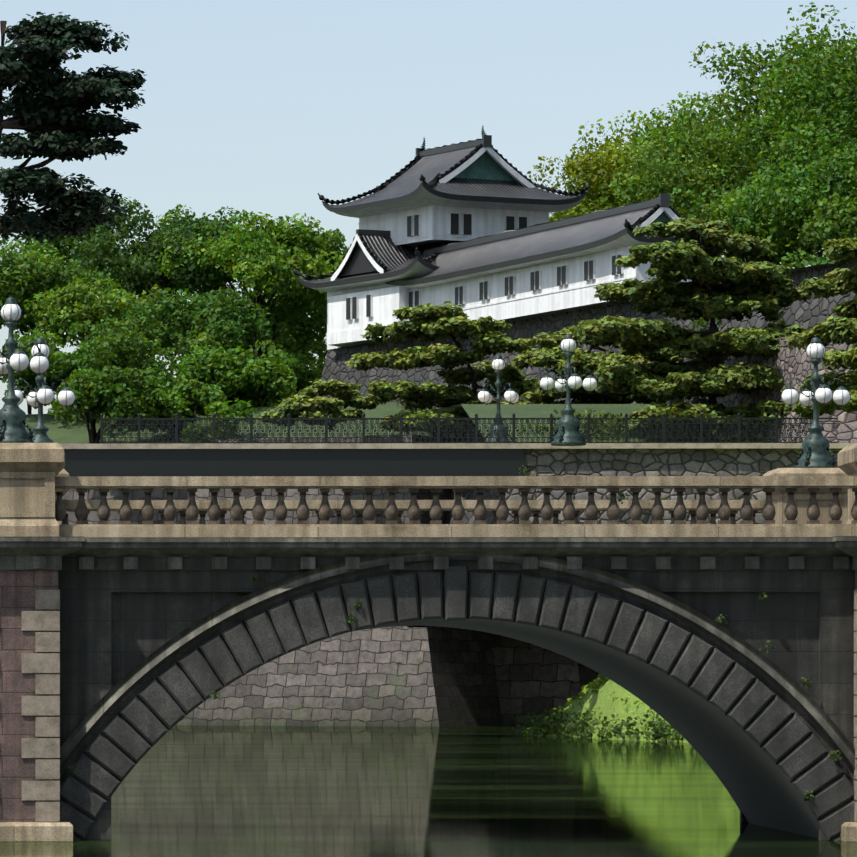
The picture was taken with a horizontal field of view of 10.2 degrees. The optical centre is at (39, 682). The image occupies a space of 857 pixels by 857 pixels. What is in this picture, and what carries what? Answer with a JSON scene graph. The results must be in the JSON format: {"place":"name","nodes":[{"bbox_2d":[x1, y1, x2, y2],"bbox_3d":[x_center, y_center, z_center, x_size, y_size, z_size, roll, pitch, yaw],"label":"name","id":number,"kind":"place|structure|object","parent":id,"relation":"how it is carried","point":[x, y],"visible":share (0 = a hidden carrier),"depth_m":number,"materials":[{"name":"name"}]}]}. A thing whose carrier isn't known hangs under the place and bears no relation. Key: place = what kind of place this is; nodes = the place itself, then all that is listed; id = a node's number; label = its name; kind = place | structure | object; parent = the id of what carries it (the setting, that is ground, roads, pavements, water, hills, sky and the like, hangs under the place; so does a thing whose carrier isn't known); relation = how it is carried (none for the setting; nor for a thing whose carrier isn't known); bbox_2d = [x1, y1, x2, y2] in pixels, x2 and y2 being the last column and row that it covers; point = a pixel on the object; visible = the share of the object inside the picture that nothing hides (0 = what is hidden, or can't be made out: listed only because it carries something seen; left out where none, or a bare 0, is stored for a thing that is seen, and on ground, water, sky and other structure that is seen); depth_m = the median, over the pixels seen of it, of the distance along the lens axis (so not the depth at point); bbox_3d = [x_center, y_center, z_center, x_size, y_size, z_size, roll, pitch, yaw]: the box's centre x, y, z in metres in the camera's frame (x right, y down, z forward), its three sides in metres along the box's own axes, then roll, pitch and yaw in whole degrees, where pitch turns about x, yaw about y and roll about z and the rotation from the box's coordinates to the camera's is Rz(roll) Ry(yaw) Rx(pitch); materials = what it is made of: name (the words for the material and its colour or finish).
{"place":"outdoors","nodes":[
{"label":"outdoors","id":0,"kind":"place"},
{"bbox_2d":[0,725,856,856],"bbox_3d":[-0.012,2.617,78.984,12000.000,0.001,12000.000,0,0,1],"label":"water","id":1,"kind":"structure","parent":0,"point":[318,791],"depth_m":105.53,"materials":[{"name":"green liquid"}]},
{"bbox_2d":[0,443,856,841],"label":"bridge","id":2,"kind":"structure","parent":1,"relation":"in","point":[62,703],"depth_m":78.74,"materials":[{"name":"grey stone"}]},
{"bbox_2d":[0,297,850,467],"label":"lamps","id":3,"kind":"object","parent":2,"relation":"on","point":[815,451],"visible":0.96,"depth_m":88.46,"materials":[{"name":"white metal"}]},
{"bbox_2d":[25,335,856,726],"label":"moat walls","id":4,"kind":"structure","parent":1,"relation":"in","point":[415,677],"depth_m":286.35,"materials":[{"name":"grey stone"}]},
{"bbox_2d":[60,443,854,523],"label":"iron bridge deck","id":5,"kind":"structure","parent":4,"relation":"on","point":[470,459],"depth_m":223.81,"materials":[{"name":"grey metal"}]},
{"bbox_2d":[315,260,856,523],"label":"stone wall","id":6,"kind":"structure","parent":4,"relation":"on","point":[813,312],"depth_m":282.06,"materials":[{"name":"grey stone"}]},
{"bbox_2d":[0,21,854,443],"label":"tree branches","id":7,"kind":"object","parent":6,"relation":"on","point":[90,421],"visible":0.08,"depth_m":260.55,"materials":[{"name":"brown plant"}]},
{"bbox_2d":[0,2,856,441],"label":"foliage","id":8,"kind":"object","parent":7,"relation":"attached to","point":[810,114],"visible":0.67,"depth_m":309.34,"materials":[{"name":"green plant"}]},
{"bbox_2d":[0,11,856,436],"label":"pine trees","id":9,"kind":"object","parent":7,"relation":"attached to","point":[42,91],"visible":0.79,"depth_m":236.74,"materials":[{"name":"green plant"}]},
{"bbox_2d":[292,126,591,349],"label":"castle turret","id":10,"kind":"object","parent":6,"relation":"on","point":[407,215],"visible":0.69,"depth_m":305.81,"materials":[{"name":"paint"}]},
{"bbox_2d":[385,194,704,323],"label":"castle gallery wing","id":11,"kind":"structure","parent":6,"relation":"on","point":[566,262],"depth_m":284.12,"materials":[{"name":"paint"}]},
{"bbox_2d":[0,0,856,413],"label":"sky","id":12,"kind":"structure","parent":0,"point":[264,106],"materials":[{"name":"blue"}]},
{"bbox_2d":[100,413,836,443],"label":"iron fence","id":13,"kind":"object","parent":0,"point":[513,438],"visible":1,"depth_m":223.69,"materials":[{"name":"black metal"}]},
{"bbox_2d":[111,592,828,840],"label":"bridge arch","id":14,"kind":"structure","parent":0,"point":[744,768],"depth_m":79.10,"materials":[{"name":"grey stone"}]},
{"bbox_2d":[424,404,762,742],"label":"bank grass","id":15,"kind":"structure","parent":0,"point":[609,706],"depth_m":237.25,"materials":[{"name":"green plant"}]},
{"bbox_2d":[66,409,841,799],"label":"shrubs","id":16,"kind":"object","parent":15,"relation":"on","point":[556,719],"visible":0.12,"depth_m":225.86,"materials":[{"name":"green plant"}]}
]}

